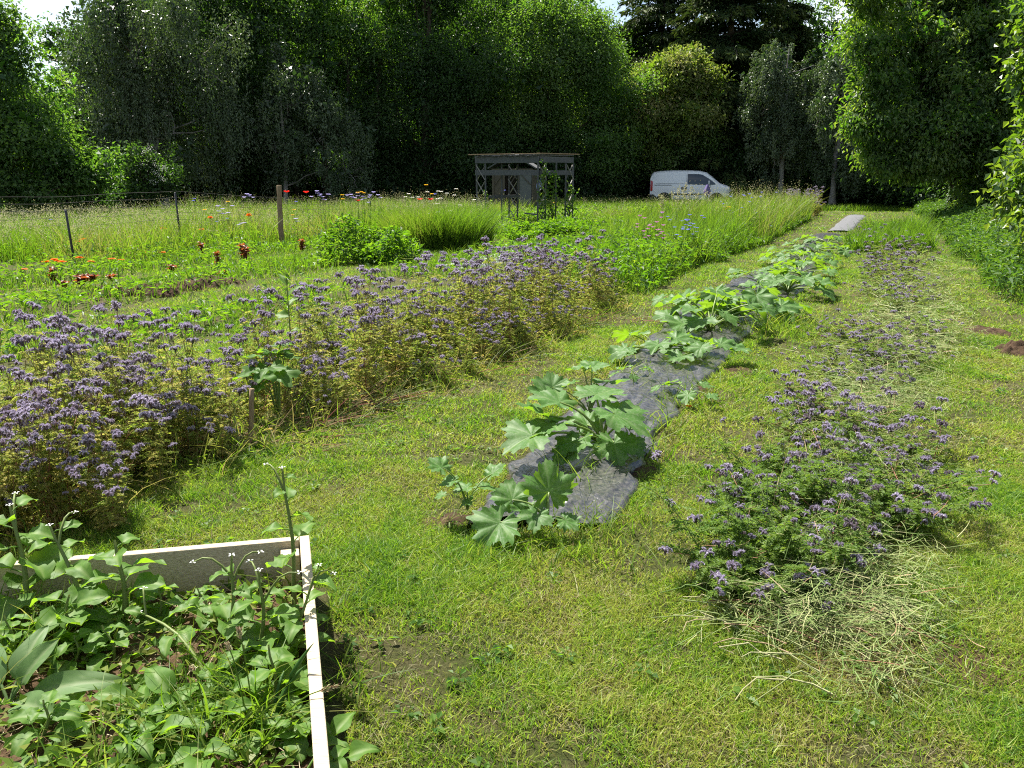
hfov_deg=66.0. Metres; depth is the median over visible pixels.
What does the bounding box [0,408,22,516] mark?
phacelia plant
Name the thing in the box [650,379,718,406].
courgette plant
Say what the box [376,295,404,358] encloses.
phacelia plant
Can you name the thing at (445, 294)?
phacelia plant
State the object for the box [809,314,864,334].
phacelia plant
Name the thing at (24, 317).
phacelia plant
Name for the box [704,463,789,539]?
phacelia plant
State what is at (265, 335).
phacelia plant
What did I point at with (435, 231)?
meadow grass
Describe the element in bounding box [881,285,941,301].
phacelia plant
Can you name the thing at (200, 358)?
phacelia plant
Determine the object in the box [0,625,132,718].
dock plant
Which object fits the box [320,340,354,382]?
phacelia plant
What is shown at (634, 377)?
courgette plant
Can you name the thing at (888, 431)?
phacelia plant
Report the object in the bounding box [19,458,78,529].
phacelia plant
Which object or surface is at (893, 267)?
phacelia plant
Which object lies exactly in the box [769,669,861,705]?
soil patch
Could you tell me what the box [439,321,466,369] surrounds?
phacelia plant
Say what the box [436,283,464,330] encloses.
phacelia plant
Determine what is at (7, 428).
phacelia plant
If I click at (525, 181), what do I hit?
door
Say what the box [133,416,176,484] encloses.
phacelia plant
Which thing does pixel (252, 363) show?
phacelia plant
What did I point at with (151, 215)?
seed heads
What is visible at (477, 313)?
phacelia plant
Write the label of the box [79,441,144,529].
phacelia plant
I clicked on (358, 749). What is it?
potato plant
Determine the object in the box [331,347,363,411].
phacelia plant
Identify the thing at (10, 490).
phacelia plant
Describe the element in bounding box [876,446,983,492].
phacelia plant
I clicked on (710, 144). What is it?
shrub
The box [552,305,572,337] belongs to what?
phacelia plant
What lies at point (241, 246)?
red lettuce
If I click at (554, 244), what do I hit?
phacelia plant
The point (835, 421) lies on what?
phacelia plant
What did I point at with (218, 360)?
phacelia plant
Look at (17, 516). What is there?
phacelia plant
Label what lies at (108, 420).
phacelia plant
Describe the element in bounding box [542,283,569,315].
phacelia plant
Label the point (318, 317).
phacelia plant
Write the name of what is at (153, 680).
potato plant
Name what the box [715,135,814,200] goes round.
dark shrub
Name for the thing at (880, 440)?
phacelia plant
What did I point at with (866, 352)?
phacelia plant
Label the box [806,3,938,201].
woodland tree
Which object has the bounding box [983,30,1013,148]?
woodland tree
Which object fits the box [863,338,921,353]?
phacelia plant
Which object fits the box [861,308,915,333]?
phacelia plant
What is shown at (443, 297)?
phacelia plant
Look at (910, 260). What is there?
phacelia plant
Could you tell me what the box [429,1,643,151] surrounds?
woodland tree
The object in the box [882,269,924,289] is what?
phacelia plant
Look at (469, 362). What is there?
phacelia plant
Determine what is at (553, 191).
climbing plant
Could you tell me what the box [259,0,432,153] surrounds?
woodland tree
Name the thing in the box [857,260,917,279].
phacelia plant
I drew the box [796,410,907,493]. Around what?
phacelia plant
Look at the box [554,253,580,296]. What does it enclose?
phacelia plant
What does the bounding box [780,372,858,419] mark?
phacelia plant
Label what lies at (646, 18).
cedar tree
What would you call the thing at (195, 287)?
soil patch
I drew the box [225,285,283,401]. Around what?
phacelia plant
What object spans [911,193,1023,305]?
nettle undergrowth
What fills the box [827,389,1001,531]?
phacelia plant
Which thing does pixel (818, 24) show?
woodland tree
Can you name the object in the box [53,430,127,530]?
phacelia plant
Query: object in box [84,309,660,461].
fallen stems
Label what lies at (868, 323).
phacelia plant
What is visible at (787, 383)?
phacelia plant
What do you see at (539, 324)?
phacelia plant
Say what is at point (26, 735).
radish plant
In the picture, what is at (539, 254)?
phacelia plant
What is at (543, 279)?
phacelia plant
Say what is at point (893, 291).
phacelia plant
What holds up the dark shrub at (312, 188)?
on the ground at (398, 660)
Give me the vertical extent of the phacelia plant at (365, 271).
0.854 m
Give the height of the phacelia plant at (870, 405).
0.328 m
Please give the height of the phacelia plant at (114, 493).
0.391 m
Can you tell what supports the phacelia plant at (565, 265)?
on the ground at (398, 660)
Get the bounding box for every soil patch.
[79,283,130,297]
[121,283,187,297]
[154,277,220,291]
[200,275,246,284]
[421,512,472,526]
[632,462,663,481]
[697,383,715,393]
[723,366,753,377]
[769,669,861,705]
[854,632,1023,687]
[960,325,985,331]
[975,327,1011,336]
[987,340,1023,358]
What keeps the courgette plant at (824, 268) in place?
on the ground at (398, 660)
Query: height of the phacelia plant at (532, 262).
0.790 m
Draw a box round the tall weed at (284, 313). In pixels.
[275,270,303,389]
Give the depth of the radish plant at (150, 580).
2.81 m
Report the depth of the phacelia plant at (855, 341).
6.93 m
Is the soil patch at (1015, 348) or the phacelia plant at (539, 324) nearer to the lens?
the soil patch at (1015, 348)
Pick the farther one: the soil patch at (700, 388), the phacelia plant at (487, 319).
the phacelia plant at (487, 319)
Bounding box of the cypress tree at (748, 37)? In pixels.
[629,0,813,201]
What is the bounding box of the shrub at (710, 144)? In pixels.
[604,111,742,187]
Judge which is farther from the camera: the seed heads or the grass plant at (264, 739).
the seed heads
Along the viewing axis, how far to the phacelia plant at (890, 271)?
12.67 m
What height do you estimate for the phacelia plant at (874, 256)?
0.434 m
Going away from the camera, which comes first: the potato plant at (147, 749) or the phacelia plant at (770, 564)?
the potato plant at (147, 749)
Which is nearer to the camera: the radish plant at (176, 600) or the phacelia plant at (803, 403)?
the radish plant at (176, 600)
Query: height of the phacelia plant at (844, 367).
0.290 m
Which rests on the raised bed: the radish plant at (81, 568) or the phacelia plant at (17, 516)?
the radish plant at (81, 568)
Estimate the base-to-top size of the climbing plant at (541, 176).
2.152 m
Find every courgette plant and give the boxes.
[426,456,505,509]
[466,458,580,548]
[500,384,651,465]
[527,360,629,412]
[607,329,705,362]
[608,365,654,381]
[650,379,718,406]
[651,283,751,316]
[652,288,776,332]
[658,336,751,362]
[691,284,813,322]
[725,264,807,285]
[738,270,837,300]
[756,257,836,275]
[758,249,843,266]
[767,241,853,257]
[793,234,849,244]
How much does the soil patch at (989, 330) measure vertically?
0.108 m
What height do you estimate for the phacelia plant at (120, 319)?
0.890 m
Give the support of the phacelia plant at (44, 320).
on the ground at (398, 660)
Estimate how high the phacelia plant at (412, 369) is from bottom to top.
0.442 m
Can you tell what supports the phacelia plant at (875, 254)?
on the ground at (398, 660)
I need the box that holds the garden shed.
[488,153,539,206]
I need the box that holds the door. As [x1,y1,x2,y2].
[519,175,531,205]
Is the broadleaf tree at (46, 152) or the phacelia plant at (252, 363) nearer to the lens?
the phacelia plant at (252, 363)
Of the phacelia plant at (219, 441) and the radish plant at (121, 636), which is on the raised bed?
the radish plant at (121, 636)
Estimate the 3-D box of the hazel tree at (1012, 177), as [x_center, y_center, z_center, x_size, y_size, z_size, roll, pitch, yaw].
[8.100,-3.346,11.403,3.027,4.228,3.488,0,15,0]
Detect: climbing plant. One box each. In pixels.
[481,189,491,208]
[534,159,551,219]
[541,170,568,219]
[561,184,579,217]
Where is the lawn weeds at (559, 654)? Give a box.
[1,306,1023,767]
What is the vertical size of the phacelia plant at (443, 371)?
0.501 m
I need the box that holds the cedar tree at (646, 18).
[582,0,724,128]
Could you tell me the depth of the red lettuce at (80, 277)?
12.00 m
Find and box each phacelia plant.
[0,301,67,428]
[0,354,31,481]
[0,358,25,438]
[0,397,90,520]
[0,402,77,526]
[0,406,35,536]
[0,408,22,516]
[0,426,33,491]
[0,430,27,516]
[0,433,65,529]
[0,439,29,484]
[0,441,27,531]
[0,441,29,541]
[0,444,25,531]
[1,393,24,445]
[6,332,78,501]
[9,319,98,414]
[13,399,87,517]
[14,311,99,452]
[15,362,110,481]
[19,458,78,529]
[22,324,125,448]
[23,378,113,515]
[25,320,94,416]
[40,332,114,470]
[46,311,160,476]
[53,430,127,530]
[57,327,137,447]
[68,459,132,536]
[74,420,129,496]
[75,354,156,448]
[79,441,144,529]
[85,324,180,473]
[91,300,152,422]
[93,358,170,444]
[100,364,152,420]
[103,331,165,417]
[105,353,157,459]
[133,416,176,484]
[134,331,188,454]
[136,307,179,397]
[141,392,195,462]
[142,309,246,456]
[152,376,190,414]
[153,356,227,462]
[154,323,210,441]
[177,357,207,406]
[181,365,225,436]
[185,374,236,460]
[188,346,250,440]
[198,349,234,405]
[204,333,257,405]
[210,323,258,393]
[214,353,243,414]
[222,357,273,427]
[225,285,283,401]
[234,317,280,374]
[260,329,303,420]
[271,346,321,414]
[272,283,337,383]
[290,286,329,395]
[292,283,353,370]
[293,356,338,415]
[294,302,347,402]
[296,311,342,388]
[297,299,323,365]
[298,278,345,348]
[315,360,344,417]
[319,311,352,367]
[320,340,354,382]
[321,301,346,357]
[327,314,353,349]
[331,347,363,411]
[333,302,381,386]
[334,265,380,370]
[338,309,385,391]
[341,267,393,359]
[343,304,382,398]
[359,277,418,369]
[361,286,398,339]
[371,279,411,354]
[374,265,408,351]
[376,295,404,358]
[380,296,427,383]
[384,300,430,375]
[385,287,413,327]
[395,290,426,363]
[397,335,436,389]
[398,257,429,323]
[398,285,430,370]
[399,263,425,330]
[405,282,430,340]
[406,288,426,344]
[413,253,449,357]
[423,251,448,321]
[427,275,465,329]
[430,268,474,345]
[430,290,464,359]
[431,324,461,382]
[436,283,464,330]
[436,309,467,354]
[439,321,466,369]
[440,251,472,326]
[443,261,486,349]
[448,251,481,308]
[448,298,476,333]
[456,248,491,309]
[457,258,497,303]
[457,280,502,341]
[460,291,492,355]
[460,322,482,372]
[464,254,518,344]
[471,279,500,326]
[472,307,502,351]
[473,284,497,346]
[475,262,526,344]
[475,267,510,332]
[477,245,507,287]
[478,242,512,319]
[479,236,519,301]
[479,331,500,360]
[482,257,523,304]
[489,315,515,360]
[492,311,523,352]
[493,282,518,323]
[496,245,526,294]
[496,266,527,311]
[496,279,531,343]
[502,246,528,307]
[508,272,526,318]
[513,233,557,298]
[513,260,542,307]
[513,297,539,347]
[513,298,539,334]
[516,289,528,318]
[519,245,538,296]
[520,271,538,319]
[523,246,563,330]
[523,247,553,307]
[525,271,551,325]
[528,269,569,329]
[529,311,547,339]
[535,257,565,316]
[540,241,569,282]
[540,265,568,322]
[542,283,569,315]
[543,238,581,314]
[544,253,568,306]
[550,258,575,294]
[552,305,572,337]
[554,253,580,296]
[559,287,584,326]
[564,281,591,324]
[567,259,587,301]
[575,255,599,296]
[579,245,616,308]
[580,229,610,303]
[587,278,609,310]
[588,256,614,301]
[600,266,616,297]
[607,280,622,303]
[609,268,625,299]
[640,450,822,609]
[658,475,866,583]
[664,467,885,558]
[689,487,825,580]
[699,452,841,616]
[703,417,803,516]
[704,437,872,515]
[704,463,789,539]
[705,440,871,519]
[710,463,836,557]
[715,477,859,595]
[723,441,872,545]
[726,517,847,579]
[729,510,875,599]
[736,432,871,504]
[738,449,816,502]
[740,421,863,504]
[741,435,869,508]
[752,396,872,445]
[755,421,840,496]
[756,369,891,430]
[756,509,870,579]
[758,491,877,593]
[762,374,801,420]
[768,472,890,541]
[772,384,817,435]
[774,368,823,423]
[777,378,924,440]
[780,345,836,375]
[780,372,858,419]
[785,380,901,435]
[789,394,867,434]
[790,401,910,458]
[790,421,890,473]
[793,344,857,364]
[795,323,869,347]
[795,404,884,439]
[796,393,850,448]
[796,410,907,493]
[798,382,851,420]
[806,323,868,352]
[806,359,866,388]
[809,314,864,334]
[811,436,902,495]
[812,186,823,214]
[812,314,868,336]
[813,199,821,215]
[819,318,874,347]
[819,425,953,477]
[826,316,879,341]
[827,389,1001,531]
[829,321,891,340]
[829,354,877,383]
[829,419,929,454]
[831,407,951,448]
[834,308,909,337]
[834,342,924,368]
[834,423,917,468]
[835,393,917,429]
[837,394,929,431]
[838,356,900,384]
[842,466,977,544]
[843,272,899,294]
[844,252,913,276]
[844,331,899,366]
[845,423,939,495]
[845,446,960,498]
[846,324,922,371]
[849,246,911,261]
[850,418,945,466]
[851,461,982,536]
[853,246,902,265]
[853,249,876,269]
[853,417,947,466]
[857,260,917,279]
[857,320,913,346]
[858,256,881,279]
[859,360,914,396]
[860,335,932,366]
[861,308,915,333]
[862,255,925,275]
[863,258,907,285]
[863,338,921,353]
[864,235,904,253]
[864,361,919,398]
[865,265,906,284]
[867,244,905,261]
[867,258,912,280]
[868,443,997,510]
[869,244,893,270]
[869,275,936,296]
[871,240,914,257]
[871,332,936,360]
[873,267,930,284]
[876,344,954,369]
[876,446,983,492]
[878,280,922,310]
[879,235,903,255]
[879,283,907,311]
[880,259,917,275]
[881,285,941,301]
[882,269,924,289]
[883,246,941,265]
[883,272,942,292]
[883,329,940,361]
[885,396,954,466]
[888,251,921,269]
[893,276,929,299]
[895,247,935,265]
[897,284,935,305]
[901,234,929,253]
[904,243,943,259]
[909,319,941,336]
[910,311,959,329]
[911,315,968,337]
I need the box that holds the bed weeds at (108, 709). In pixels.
[0,543,420,767]
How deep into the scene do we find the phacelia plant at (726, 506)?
3.41 m
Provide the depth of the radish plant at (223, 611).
2.63 m
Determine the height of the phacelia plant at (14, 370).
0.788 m
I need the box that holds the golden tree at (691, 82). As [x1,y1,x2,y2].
[616,40,737,169]
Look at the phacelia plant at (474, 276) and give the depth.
9.28 m
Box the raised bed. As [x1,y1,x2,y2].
[0,535,329,767]
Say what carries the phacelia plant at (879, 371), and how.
on the ground at (398, 660)
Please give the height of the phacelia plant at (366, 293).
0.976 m
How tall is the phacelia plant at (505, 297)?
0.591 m
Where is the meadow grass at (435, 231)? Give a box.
[0,184,950,362]
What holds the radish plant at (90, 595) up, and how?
on the raised bed
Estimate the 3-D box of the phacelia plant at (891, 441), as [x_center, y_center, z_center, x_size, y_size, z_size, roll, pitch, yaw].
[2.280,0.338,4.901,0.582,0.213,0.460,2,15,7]
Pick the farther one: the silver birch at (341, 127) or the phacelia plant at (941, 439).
the silver birch at (341, 127)
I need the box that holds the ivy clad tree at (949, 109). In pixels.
[818,0,1023,208]
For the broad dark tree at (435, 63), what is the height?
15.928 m
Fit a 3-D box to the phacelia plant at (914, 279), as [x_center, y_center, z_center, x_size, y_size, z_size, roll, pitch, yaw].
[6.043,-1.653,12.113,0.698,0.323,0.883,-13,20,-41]
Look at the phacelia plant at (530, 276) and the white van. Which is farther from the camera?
the white van
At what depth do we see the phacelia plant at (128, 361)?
4.86 m
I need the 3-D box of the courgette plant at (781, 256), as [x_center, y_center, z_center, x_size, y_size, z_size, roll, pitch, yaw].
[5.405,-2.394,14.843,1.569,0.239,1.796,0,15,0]
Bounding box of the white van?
[650,170,733,204]
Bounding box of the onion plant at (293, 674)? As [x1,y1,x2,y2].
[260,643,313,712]
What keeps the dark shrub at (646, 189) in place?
on the ground at (398, 660)
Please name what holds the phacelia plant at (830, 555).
on the ground at (398, 660)
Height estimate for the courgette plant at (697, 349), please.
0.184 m
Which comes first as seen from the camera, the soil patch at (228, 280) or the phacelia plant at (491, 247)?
the phacelia plant at (491, 247)
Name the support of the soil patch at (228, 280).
on the ground at (398, 660)
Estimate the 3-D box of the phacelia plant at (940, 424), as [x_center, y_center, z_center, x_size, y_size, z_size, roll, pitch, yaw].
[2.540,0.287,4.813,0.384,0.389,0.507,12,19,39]
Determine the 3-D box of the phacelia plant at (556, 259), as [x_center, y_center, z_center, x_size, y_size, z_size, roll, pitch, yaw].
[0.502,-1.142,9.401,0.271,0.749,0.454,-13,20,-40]
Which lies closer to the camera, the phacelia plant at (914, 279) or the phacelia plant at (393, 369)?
the phacelia plant at (393, 369)
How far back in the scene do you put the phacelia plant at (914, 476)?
4.02 m
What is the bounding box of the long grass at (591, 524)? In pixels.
[287,268,974,767]
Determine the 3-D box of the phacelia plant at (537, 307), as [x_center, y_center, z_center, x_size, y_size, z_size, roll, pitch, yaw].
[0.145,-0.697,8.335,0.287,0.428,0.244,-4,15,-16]
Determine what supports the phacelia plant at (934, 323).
on the ground at (398, 660)
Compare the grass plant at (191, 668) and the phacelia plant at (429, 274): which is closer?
the grass plant at (191, 668)
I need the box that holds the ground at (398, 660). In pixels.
[0,198,1023,767]
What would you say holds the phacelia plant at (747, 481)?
on the ground at (398, 660)
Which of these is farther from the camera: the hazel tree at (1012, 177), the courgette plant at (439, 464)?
the hazel tree at (1012, 177)
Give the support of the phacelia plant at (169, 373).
on the ground at (398, 660)
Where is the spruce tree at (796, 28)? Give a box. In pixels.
[758,0,824,201]
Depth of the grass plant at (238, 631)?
2.28 m
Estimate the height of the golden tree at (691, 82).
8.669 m
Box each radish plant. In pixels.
[0,491,72,625]
[0,613,35,651]
[7,688,90,756]
[20,586,112,664]
[28,511,130,636]
[51,628,110,673]
[81,532,176,638]
[86,622,148,670]
[109,705,184,759]
[124,586,245,680]
[131,583,185,632]
[178,585,230,630]
[190,550,276,647]
[215,640,273,696]
[222,559,305,651]
[228,644,329,716]
[253,694,336,764]
[260,463,336,604]
[269,598,334,654]
[279,562,335,649]
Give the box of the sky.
[0,0,917,93]
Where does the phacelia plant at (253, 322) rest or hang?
on the ground at (398, 660)
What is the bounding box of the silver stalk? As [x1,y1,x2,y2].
[674,186,679,206]
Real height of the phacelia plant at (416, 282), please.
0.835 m
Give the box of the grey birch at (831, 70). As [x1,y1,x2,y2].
[789,41,869,204]
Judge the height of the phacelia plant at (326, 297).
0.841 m
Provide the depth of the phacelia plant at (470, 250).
8.92 m
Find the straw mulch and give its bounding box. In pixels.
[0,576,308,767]
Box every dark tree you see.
[130,0,352,206]
[330,0,545,200]
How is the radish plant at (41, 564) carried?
on the raised bed
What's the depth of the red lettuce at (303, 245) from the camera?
17.51 m
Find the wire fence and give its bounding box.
[12,191,353,263]
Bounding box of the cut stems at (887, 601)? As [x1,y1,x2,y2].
[651,246,1023,724]
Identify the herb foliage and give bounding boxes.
[0,199,939,355]
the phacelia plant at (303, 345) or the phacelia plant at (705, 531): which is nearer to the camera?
the phacelia plant at (705, 531)
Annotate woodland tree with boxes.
[11,67,68,120]
[24,9,216,160]
[122,0,294,148]
[197,11,336,148]
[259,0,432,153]
[333,0,533,151]
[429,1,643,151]
[568,0,652,150]
[735,0,847,154]
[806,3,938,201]
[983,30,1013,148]
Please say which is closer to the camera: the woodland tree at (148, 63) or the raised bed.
the raised bed
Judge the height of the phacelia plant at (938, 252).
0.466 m
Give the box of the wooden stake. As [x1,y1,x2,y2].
[247,388,253,443]
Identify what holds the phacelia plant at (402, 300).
on the ground at (398, 660)
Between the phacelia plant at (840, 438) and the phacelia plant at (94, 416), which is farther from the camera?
the phacelia plant at (840, 438)
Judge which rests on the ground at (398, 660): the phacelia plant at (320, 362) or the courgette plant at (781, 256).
the phacelia plant at (320, 362)
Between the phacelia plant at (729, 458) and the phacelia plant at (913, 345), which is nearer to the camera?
the phacelia plant at (729, 458)
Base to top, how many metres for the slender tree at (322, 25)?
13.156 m
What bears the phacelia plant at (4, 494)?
on the ground at (398, 660)
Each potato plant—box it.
[13,691,205,767]
[89,648,256,767]
[136,665,337,767]
[259,711,381,767]
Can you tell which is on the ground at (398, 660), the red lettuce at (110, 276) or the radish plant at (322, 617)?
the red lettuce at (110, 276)
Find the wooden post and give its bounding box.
[277,185,283,241]
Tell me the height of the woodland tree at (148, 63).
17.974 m
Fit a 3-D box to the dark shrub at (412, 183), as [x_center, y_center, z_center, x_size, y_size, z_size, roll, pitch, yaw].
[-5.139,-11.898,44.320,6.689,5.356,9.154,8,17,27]
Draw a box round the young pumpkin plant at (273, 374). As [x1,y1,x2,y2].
[232,341,301,421]
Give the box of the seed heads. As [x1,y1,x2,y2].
[0,179,807,247]
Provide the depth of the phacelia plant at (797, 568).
3.16 m
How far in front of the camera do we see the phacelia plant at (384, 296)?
7.82 m
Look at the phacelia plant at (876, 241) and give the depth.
16.82 m
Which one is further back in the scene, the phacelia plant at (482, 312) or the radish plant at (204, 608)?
the phacelia plant at (482, 312)
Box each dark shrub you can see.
[4,165,135,212]
[94,145,213,206]
[160,136,252,205]
[200,151,312,205]
[259,132,371,204]
[332,139,416,199]
[357,131,460,200]
[430,146,550,201]
[505,122,602,200]
[544,140,647,201]
[618,165,697,200]
[695,121,757,198]
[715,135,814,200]
[766,138,876,203]
[803,134,897,204]
[854,171,943,210]
[916,142,994,199]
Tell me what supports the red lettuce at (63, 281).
on the ground at (398, 660)
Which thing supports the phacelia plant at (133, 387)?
on the ground at (398, 660)
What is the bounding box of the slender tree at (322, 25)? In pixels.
[251,0,438,205]
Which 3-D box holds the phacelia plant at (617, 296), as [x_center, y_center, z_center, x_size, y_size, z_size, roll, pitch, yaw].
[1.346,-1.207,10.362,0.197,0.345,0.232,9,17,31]
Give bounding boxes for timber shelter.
[468,153,579,221]
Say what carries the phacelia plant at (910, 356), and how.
on the ground at (398, 660)
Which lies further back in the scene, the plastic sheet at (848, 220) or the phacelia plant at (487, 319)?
the plastic sheet at (848, 220)
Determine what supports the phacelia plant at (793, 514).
on the ground at (398, 660)
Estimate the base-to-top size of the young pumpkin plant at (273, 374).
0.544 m
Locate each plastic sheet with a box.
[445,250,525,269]
[466,233,841,528]
[828,214,865,231]
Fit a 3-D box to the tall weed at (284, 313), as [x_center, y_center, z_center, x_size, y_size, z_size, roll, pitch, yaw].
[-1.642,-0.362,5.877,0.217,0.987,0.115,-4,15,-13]
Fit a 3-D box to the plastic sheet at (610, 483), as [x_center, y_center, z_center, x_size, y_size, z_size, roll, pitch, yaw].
[4.419,-1.826,13.244,1.247,0.157,21.585,7,16,25]
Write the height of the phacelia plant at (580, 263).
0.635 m
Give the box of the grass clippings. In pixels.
[0,231,1023,767]
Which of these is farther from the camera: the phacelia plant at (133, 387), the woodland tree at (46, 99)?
the woodland tree at (46, 99)
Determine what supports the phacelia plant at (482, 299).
on the ground at (398, 660)
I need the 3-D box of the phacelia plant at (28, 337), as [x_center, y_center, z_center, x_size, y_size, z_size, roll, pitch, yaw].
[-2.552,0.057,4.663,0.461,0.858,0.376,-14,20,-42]
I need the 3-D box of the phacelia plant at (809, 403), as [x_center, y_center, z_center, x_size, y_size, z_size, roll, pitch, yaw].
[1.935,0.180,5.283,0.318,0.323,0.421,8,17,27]
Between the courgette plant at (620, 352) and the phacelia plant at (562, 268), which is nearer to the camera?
the courgette plant at (620, 352)
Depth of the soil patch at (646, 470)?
4.56 m
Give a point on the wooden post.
(280, 212)
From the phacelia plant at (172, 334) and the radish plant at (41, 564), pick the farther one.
the phacelia plant at (172, 334)
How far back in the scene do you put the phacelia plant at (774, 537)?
3.25 m
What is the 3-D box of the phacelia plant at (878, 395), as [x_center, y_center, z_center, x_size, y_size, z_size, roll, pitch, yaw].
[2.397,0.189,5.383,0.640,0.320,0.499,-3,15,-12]
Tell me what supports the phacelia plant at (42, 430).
on the ground at (398, 660)
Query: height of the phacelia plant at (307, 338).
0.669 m
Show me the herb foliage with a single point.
(374, 249)
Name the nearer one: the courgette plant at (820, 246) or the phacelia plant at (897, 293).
the phacelia plant at (897, 293)
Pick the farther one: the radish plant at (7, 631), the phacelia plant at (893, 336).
the phacelia plant at (893, 336)
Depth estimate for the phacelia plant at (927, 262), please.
14.67 m
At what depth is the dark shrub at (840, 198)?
43.06 m
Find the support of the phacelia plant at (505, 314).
on the ground at (398, 660)
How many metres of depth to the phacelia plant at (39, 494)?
3.69 m
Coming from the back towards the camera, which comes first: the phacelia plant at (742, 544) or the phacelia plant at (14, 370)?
the phacelia plant at (14, 370)
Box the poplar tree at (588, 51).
[454,0,668,200]
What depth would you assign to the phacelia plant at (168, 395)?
4.59 m
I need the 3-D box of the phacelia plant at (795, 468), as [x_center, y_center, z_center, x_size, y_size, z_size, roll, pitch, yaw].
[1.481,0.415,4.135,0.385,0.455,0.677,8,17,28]
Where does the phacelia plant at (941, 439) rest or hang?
on the ground at (398, 660)
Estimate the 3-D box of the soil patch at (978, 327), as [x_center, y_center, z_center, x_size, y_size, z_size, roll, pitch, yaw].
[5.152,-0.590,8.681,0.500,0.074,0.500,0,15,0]
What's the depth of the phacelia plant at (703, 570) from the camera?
3.15 m
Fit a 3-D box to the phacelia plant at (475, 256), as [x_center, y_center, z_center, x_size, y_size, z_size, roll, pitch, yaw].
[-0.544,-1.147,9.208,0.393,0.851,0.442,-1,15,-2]
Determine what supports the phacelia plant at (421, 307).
on the ground at (398, 660)
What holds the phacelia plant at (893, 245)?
on the ground at (398, 660)
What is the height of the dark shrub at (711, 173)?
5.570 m
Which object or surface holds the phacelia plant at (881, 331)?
on the ground at (398, 660)
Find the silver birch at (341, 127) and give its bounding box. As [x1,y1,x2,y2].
[234,39,379,204]
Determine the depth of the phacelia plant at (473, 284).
7.52 m
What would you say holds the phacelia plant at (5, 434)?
on the ground at (398, 660)
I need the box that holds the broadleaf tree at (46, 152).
[0,0,135,216]
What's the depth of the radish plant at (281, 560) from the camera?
2.85 m
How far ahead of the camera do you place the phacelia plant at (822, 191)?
32.84 m
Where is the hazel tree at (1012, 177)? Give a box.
[970,0,1023,256]
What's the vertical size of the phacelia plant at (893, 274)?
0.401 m
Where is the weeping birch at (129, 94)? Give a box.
[51,0,264,211]
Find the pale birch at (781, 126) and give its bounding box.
[732,38,820,199]
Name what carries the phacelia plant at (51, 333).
on the ground at (398, 660)
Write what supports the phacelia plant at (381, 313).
on the ground at (398, 660)
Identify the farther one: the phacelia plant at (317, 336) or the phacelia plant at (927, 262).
the phacelia plant at (927, 262)
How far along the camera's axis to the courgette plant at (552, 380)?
5.39 m
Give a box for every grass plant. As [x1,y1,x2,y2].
[131,641,310,751]
[150,664,244,738]
[192,626,288,723]
[237,662,357,757]
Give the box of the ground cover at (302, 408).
[0,272,646,551]
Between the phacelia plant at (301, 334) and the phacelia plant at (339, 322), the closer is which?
the phacelia plant at (301, 334)
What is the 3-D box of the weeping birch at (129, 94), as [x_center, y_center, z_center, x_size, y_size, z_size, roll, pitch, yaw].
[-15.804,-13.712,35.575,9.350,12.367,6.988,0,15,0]
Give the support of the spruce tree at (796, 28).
on the ground at (398, 660)
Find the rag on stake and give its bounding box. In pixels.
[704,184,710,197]
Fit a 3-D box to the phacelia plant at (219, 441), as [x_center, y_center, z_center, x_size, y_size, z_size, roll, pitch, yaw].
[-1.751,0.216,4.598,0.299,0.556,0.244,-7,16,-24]
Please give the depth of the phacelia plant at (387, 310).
6.59 m
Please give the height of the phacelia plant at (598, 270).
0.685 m
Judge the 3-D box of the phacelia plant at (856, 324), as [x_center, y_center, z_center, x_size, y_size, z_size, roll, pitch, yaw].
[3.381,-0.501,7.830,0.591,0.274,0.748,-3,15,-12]
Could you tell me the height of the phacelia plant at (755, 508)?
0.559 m
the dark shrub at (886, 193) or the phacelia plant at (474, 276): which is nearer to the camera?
the phacelia plant at (474, 276)
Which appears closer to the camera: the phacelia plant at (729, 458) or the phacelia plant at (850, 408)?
the phacelia plant at (729, 458)
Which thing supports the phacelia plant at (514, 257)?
on the ground at (398, 660)
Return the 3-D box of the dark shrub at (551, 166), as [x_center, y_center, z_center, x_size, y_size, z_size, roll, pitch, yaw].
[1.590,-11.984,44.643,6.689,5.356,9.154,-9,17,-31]
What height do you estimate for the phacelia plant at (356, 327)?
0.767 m
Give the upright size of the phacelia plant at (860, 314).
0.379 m
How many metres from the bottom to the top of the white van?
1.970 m
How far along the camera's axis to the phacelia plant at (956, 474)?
4.08 m
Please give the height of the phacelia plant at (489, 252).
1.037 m
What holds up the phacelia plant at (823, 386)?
on the ground at (398, 660)
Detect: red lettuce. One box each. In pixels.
[47,266,57,281]
[57,280,68,287]
[72,274,90,284]
[85,273,100,284]
[105,273,117,280]
[166,264,176,270]
[196,241,205,252]
[213,251,220,263]
[236,243,247,258]
[240,245,253,259]
[297,238,305,250]
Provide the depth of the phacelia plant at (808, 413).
5.21 m
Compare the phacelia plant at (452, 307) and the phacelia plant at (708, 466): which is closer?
the phacelia plant at (708, 466)
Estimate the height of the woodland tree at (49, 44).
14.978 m
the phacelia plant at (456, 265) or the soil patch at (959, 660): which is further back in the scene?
the phacelia plant at (456, 265)
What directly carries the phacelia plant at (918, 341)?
on the ground at (398, 660)
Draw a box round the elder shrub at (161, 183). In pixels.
[95,139,190,211]
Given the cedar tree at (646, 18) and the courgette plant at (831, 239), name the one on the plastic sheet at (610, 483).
the courgette plant at (831, 239)
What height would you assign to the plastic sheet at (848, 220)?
0.128 m
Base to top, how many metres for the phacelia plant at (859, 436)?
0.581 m

